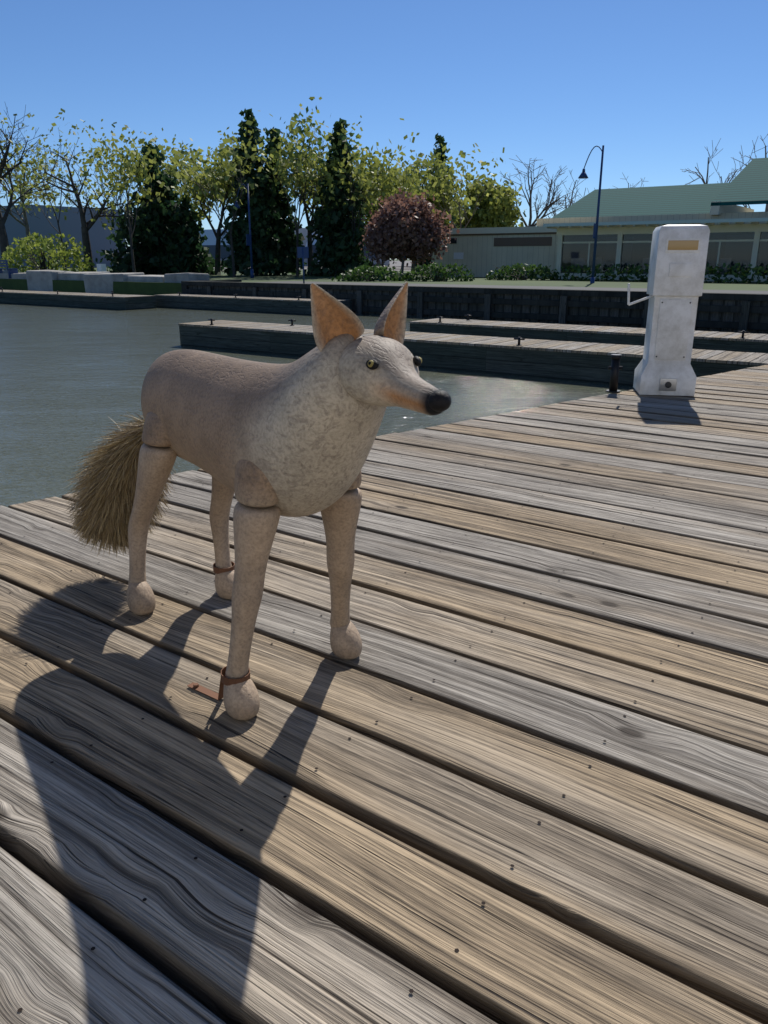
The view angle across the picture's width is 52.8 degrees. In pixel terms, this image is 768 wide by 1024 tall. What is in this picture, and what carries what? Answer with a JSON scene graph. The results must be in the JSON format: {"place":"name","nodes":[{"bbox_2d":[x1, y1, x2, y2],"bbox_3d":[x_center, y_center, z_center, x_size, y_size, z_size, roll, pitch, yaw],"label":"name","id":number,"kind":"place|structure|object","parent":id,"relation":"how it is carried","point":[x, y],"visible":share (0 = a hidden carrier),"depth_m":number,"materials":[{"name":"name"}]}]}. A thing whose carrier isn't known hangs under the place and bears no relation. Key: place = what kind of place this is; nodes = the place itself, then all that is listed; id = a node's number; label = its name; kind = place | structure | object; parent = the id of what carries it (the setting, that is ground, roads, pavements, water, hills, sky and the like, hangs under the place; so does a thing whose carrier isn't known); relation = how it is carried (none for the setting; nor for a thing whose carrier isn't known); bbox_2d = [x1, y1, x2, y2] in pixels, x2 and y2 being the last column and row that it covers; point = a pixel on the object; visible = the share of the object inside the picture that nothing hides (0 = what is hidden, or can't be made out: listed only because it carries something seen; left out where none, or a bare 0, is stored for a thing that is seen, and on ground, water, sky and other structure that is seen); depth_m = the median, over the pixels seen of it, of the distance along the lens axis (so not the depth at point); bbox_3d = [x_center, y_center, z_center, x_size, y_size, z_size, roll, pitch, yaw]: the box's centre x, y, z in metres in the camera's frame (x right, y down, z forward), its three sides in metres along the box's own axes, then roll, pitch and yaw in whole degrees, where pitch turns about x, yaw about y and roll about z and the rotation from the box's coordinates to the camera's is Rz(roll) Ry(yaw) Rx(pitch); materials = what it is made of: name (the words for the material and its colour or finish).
{"place":"outdoors","nodes":[
{"label":"outdoors","id":0,"kind":"place"},
{"bbox_2d":[82,261,430,270],"bbox_3d":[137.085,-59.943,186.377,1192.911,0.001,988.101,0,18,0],"label":"yard gravel","id":1,"kind":"structure","parent":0,"point":[397,264],"depth_m":102.58,"materials":[{"name":"grey gravel"}]},
{"bbox_2d":[0,204,407,267],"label":"building","id":2,"kind":"structure","parent":1,"relation":"on","point":[97,231],"depth_m":84.94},
{"bbox_2d":[0,303,767,506],"bbox_3d":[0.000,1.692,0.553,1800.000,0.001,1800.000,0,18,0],"label":"harbour water","id":3,"kind":"structure","parent":0,"point":[71,380],"depth_m":11.56,"materials":[{"name":"grey liquid"}]},
{"bbox_2d":[0,287,156,309],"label":"shore dock","id":4,"kind":"object","parent":3,"relation":"on","point":[112,300],"visible":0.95,"depth_m":30.09,"materials":[{"name":"grey wood"}]},
{"bbox_2d":[154,292,351,314],"bbox_3d":[-5.030,-7.585,28.390,8.702,0.840,1.340,12,22,33],"label":"shore dock","id":5,"kind":"object","parent":3,"relation":"on","point":[288,305],"visible":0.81,"depth_m":27.85,"materials":[{"name":"grey wood"}]},
{"bbox_2d":[178,318,767,385],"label":"finger dock","id":6,"kind":"object","parent":3,"relation":"on","point":[571,360],"visible":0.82,"depth_m":12.74,"materials":[{"name":"grey wood"}]},
{"bbox_2d":[409,314,767,353],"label":"finger dock","id":7,"kind":"object","parent":3,"relation":"on","point":[743,341],"visible":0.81,"depth_m":15.33,"materials":[{"name":"grey wood"}]},
{"bbox_2d":[0,259,767,295],"bbox_3d":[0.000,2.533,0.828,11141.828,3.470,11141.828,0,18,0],"label":"ground sheet","id":8,"kind":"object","parent":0,"point":[138,288],"depth_m":33.64,"materials":[{"name":"green plant"}]},
{"bbox_2d":[0,260,17,277],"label":"bench","id":9,"kind":"object","parent":8,"relation":"on","point":[12,271],"visible":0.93,"depth_m":38.18,"materials":[{"name":"blue paint"}]},
{"bbox_2d":[0,134,69,269],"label":"tree","id":10,"kind":"object","parent":8,"relation":"on","point":[24,223],"visible":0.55,"depth_m":60.78,"materials":[{"name":"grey plant"}]},
{"bbox_2d":[0,104,72,269],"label":"tree","id":11,"kind":"object","parent":8,"relation":"on","point":[4,243],"visible":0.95,"depth_m":47.15,"materials":[{"name":"green plant"}]},
{"bbox_2d":[0,232,95,272],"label":"yellow shrub twigs","id":12,"kind":"object","parent":8,"relation":"on","point":[26,251],"visible":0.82,"depth_m":41.26,"materials":[{"name":"green plant"}]},
{"bbox_2d":[0,108,107,268],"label":"tree","id":13,"kind":"object","parent":8,"relation":"on","point":[35,173],"visible":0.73,"depth_m":57.74,"materials":[{"name":"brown plant"}]},
{"bbox_2d":[10,130,149,270],"bbox_3d":[-17.303,-17.212,44.121,6.977,7.818,4.946,-8,20,-24],"label":"tree","id":14,"kind":"object","parent":8,"relation":"on","point":[86,226],"visible":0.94,"depth_m":43.57,"materials":[{"name":"green plant"}]},
{"bbox_2d":[56,119,151,229],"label":"tree","id":15,"kind":"object","parent":8,"relation":"on","point":[98,165],"visible":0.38,"depth_m":52.69,"materials":[{"name":"green plant"}]},
{"bbox_2d":[0,270,209,293],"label":"shore stone blocks","id":16,"kind":"structure","parent":8,"relation":"on","point":[94,282],"depth_m":34.58,"materials":[{"name":"stone"}]},
{"bbox_2d":[83,125,174,272],"bbox_3d":[-13.925,-16.620,42.202,4.643,7.845,3.982,0,18,0],"label":"tree","id":17,"kind":"object","parent":8,"relation":"on","point":[132,173],"visible":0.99,"depth_m":41.59,"materials":[{"name":"green plant"}]},
{"bbox_2d":[95,141,224,274],"bbox_3d":[-13.243,-17.560,47.368,9.296,9.284,7.800,0,18,0],"label":"big spruce wood","id":18,"kind":"object","parent":8,"relation":"on","point":[151,257],"visible":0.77,"depth_m":45.80,"materials":[{"name":"green plant"}]},
{"bbox_2d":[112,127,226,217],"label":"tree","id":19,"kind":"object","parent":8,"relation":"on","point":[168,169],"visible":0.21,"depth_m":55.97,"materials":[{"name":"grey plant"}]},
{"bbox_2d":[159,195,214,274],"bbox_3d":[-12.061,-16.599,47.414,4.027,5.249,4.314,0,18,0],"label":"small spruce wood","id":20,"kind":"object","parent":8,"relation":"on","point":[185,201],"visible":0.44,"depth_m":46.77,"materials":[{"name":"green plant"}]},
{"bbox_2d":[97,247,308,282],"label":"harbour signs","id":21,"kind":"object","parent":8,"relation":"on","point":[302,252],"visible":0.42,"depth_m":29.87,"materials":[{"name":"blue paint"}]},
{"bbox_2d":[152,132,265,276],"bbox_3d":[-8.509,-15.819,40.262,5.725,7.525,4.745,-10,20,-27],"label":"tree","id":22,"kind":"object","parent":8,"relation":"on","point":[226,166],"visible":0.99,"depth_m":39.72,"materials":[{"name":"green plant"}]},
{"bbox_2d":[173,127,270,274],"bbox_3d":[-9.280,-18.499,46.866,6.943,8.544,7.093,-10,20,-27],"label":"tree","id":23,"kind":"object","parent":8,"relation":"on","point":[205,184],"visible":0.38,"depth_m":45.84,"materials":[{"name":"green plant"}]},
{"bbox_2d":[234,184,253,277],"bbox_3d":[-7.241,-14.321,39.610,1.003,4.614,0.486,12,22,33],"label":"lamp post","id":24,"kind":"object","parent":8,"relation":"on","point":[248,236],"visible":0.97,"depth_m":39.40,"materials":[{"name":"blue metal"}]},
{"bbox_2d":[215,108,292,275],"bbox_3d":[-7.642,-18.170,44.687,4.482,9.236,4.039,0,18,0],"label":"pine wood","id":25,"kind":"object","parent":8,"relation":"on","point":[266,254],"visible":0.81,"depth_m":44.22,"materials":[{"name":"green plant"}]},
{"bbox_2d":[259,127,307,274],"bbox_3d":[-6.521,-18.414,46.576,3.930,8.773,3.827,10,21,29],"label":"pine wood","id":26,"kind":"object","parent":8,"relation":"on","point":[286,225],"visible":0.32,"depth_m":46.26,"materials":[{"name":"green plant"}]},
{"bbox_2d":[232,112,350,276],"bbox_3d":[-4.902,-16.699,41.298,6.335,8.566,5.000,0,18,0],"label":"tree","id":27,"kind":"object","parent":8,"relation":"on","point":[301,179],"visible":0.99,"depth_m":40.49,"materials":[{"name":"green plant"}]},
{"bbox_2d":[261,106,387,272],"bbox_3d":[-3.757,-19.378,47.249,7.549,9.948,9.552,8,20,24],"label":"tree","id":28,"kind":"object","parent":8,"relation":"on","point":[309,233],"visible":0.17,"depth_m":45.14,"materials":[{"name":"green plant"}]},
{"bbox_2d":[271,97,400,273],"bbox_3d":[-2.840,-17.969,43.345,7.568,9.699,5.537,0,18,0],"label":"tree","id":29,"kind":"object","parent":8,"relation":"on","point":[325,138],"visible":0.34,"depth_m":42.45,"materials":[{"name":"green plant"}]},
{"bbox_2d":[304,118,372,276],"bbox_3d":[-2.493,-16.962,42.878,4.351,8.835,4.826,0,18,0],"label":"pine wood","id":30,"kind":"object","parent":8,"relation":"on","point":[337,244],"visible":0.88,"depth_m":42.37,"materials":[{"name":"green plant"}]},
{"bbox_2d":[310,142,405,276],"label":"tree","id":31,"kind":"object","parent":8,"relation":"on","point":[360,170],"visible":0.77,"depth_m":41.43,"materials":[{"name":"green plant"}]},
{"bbox_2d":[292,150,430,263],"bbox_3d":[-1.684,-18.629,48.855,8.346,7.564,7.096,-13,22,-34],"label":"tree","id":32,"kind":"object","parent":8,"relation":"on","point":[391,188],"visible":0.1,"depth_m":47.94,"materials":[{"name":"green plant"}]},
{"bbox_2d":[331,263,404,281],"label":"green shrub twigs","id":33,"kind":"object","parent":8,"relation":"on","point":[380,272],"visible":0.92,"depth_m":34.10,"materials":[{"name":"green plant"}]},
{"bbox_2d":[352,118,435,274],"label":"tree","id":34,"kind":"object","parent":8,"relation":"on","point":[384,185],"visible":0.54,"depth_m":42.27,"materials":[{"name":"green plant"}]},
{"bbox_2d":[358,188,459,274],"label":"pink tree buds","id":35,"kind":"object","parent":8,"relation":"on","point":[400,228],"visible":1,"depth_m":38.12,"materials":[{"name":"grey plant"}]},
{"bbox_2d":[397,151,474,270],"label":"tree","id":36,"kind":"object","parent":8,"relation":"on","point":[430,197],"visible":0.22,"depth_m":52.74,"materials":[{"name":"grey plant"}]},
{"bbox_2d":[399,262,474,281],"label":"green shrub twigs","id":37,"kind":"object","parent":8,"relation":"on","point":[446,272],"visible":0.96,"depth_m":34.03,"materials":[{"name":"green plant"}]},
{"bbox_2d":[416,133,463,270],"bbox_3d":[4.136,-22.096,55.916,3.808,9.721,4.044,0,18,0],"label":"spire spruce wood","id":38,"kind":"object","parent":8,"relation":"on","point":[440,139],"visible":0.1,"depth_m":54.90,"materials":[{"name":"green plant"}]},
{"bbox_2d":[408,143,521,227],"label":"tree","id":39,"kind":"object","parent":8,"relation":"on","point":[468,176],"visible":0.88,"depth_m":44.30,"materials":[{"name":"green plant"}]},
{"bbox_2d":[181,280,767,332],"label":"sea wall","id":40,"kind":"structure","parent":8,"relation":"on","point":[737,312],"depth_m":23.13,"materials":[{"name":"grey concrete"}]},
{"bbox_2d":[452,171,526,227],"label":"tree","id":41,"kind":"object","parent":8,"relation":"on","point":[495,209],"visible":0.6,"depth_m":56.97,"materials":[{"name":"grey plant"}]},
{"bbox_2d":[484,263,560,280],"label":"green shrub twigs","id":42,"kind":"object","parent":8,"relation":"on","point":[508,270],"visible":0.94,"depth_m":35.98,"materials":[{"name":"green plant"}]},
{"bbox_2d":[500,155,573,226],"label":"bare tree","id":43,"kind":"object","parent":8,"relation":"on","point":[546,207],"visible":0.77,"depth_m":57.86,"materials":[{"name":"brown plant"}]},
{"bbox_2d":[542,171,594,217],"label":"bare tree","id":44,"kind":"object","parent":8,"relation":"on","point":[569,201],"visible":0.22,"depth_m":61.57,"materials":[{"name":"brown plant"}]},
{"bbox_2d":[578,145,603,282],"bbox_3d":[8.132,-11.732,31.047,0.989,5.412,0.492,16,24,40],"label":"lamp post","id":45,"kind":"object","parent":8,"relation":"on","point":[583,174],"visible":0.89,"depth_m":30.73,"materials":[{"name":"blue metal"}]},
{"bbox_2d":[432,158,767,281],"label":"building","id":46,"kind":"structure","parent":8,"relation":"on","point":[630,220],"depth_m":39.67,"materials":[{"name":"beige"}]},
{"bbox_2d":[614,174,648,187],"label":"bare tree","id":47,"kind":"object","parent":8,"relation":"on","point":[634,185],"visible":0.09,"depth_m":65.14,"materials":[{"name":"brown plant"}]},
{"bbox_2d":[561,263,767,283],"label":"patio hedge","id":48,"kind":"object","parent":8,"relation":"on","point":[635,272],"visible":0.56,"depth_m":33.31,"materials":[{"name":"green plant"}]},
{"bbox_2d":[681,138,742,184],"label":"bare tree","id":49,"kind":"object","parent":8,"relation":"on","point":[707,179],"visible":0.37,"depth_m":56.06,"materials":[{"name":"brown plant"}]},
{"bbox_2d":[731,134,767,211],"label":"bare tree","id":50,"kind":"object","parent":8,"relation":"on","point":[766,208],"visible":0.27,"depth_m":52.60,"materials":[{"name":"brown plant"}]},
{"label":"deck substructure","id":51,"kind":"structure","parent":8,"relation":"on","visible":0},
{"bbox_2d":[0,364,767,1023],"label":"deck planks","id":52,"kind":"object","parent":51,"relation":"on","point":[364,872],"visible":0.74,"depth_m":1.50,"materials":[{"name":"brown wood"}]},
{"bbox_2d":[64,282,450,719],"bbox_3d":[-0.352,-0.088,1.772,0.396,0.861,1.494,-15,23,-38],"label":"coyote statue","id":53,"kind":"object","parent":52,"relation":"on","point":[268,444],"visible":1,"depth_m":1.52,"materials":[{"name":"paint"}]},
{"bbox_2d":[1,377,766,1011],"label":"deck nails","id":54,"kind":"object","parent":52,"relation":"on","point":[377,721],"visible":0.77,"depth_m":1.59,"materials":[{"name":"grey metal"}]},
{"bbox_2d":[606,354,622,392],"bbox_3d":[1.630,-0.980,5.466,0.100,0.262,0.095,0,18,0],"label":"mooring post","id":55,"kind":"object","parent":52,"relation":"on","point":[615,367],"visible":1,"depth_m":5.45,"materials":[{"name":"black metal"}]},
{"bbox_2d":[627,224,709,395],"bbox_3d":[1.921,-1.392,5.354,0.501,1.115,0.365,3,18,10],"label":"power pedestal","id":56,"kind":"object","parent":52,"relation":"on","point":[677,264],"visible":1,"depth_m":5.24,"materials":[{"name":"grey"}]},
{"bbox_2d":[0,0,767,248],"label":"sky","id":57,"kind":"structure","parent":0,"point":[654,83],"materials":[{"name":"blue"}]},
{"bbox_2d":[261,281,767,293],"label":"park path","id":58,"kind":"structure","parent":0,"point":[583,288],"depth_m":27.56,"materials":[{"name":"grey concrete"}]}
]}

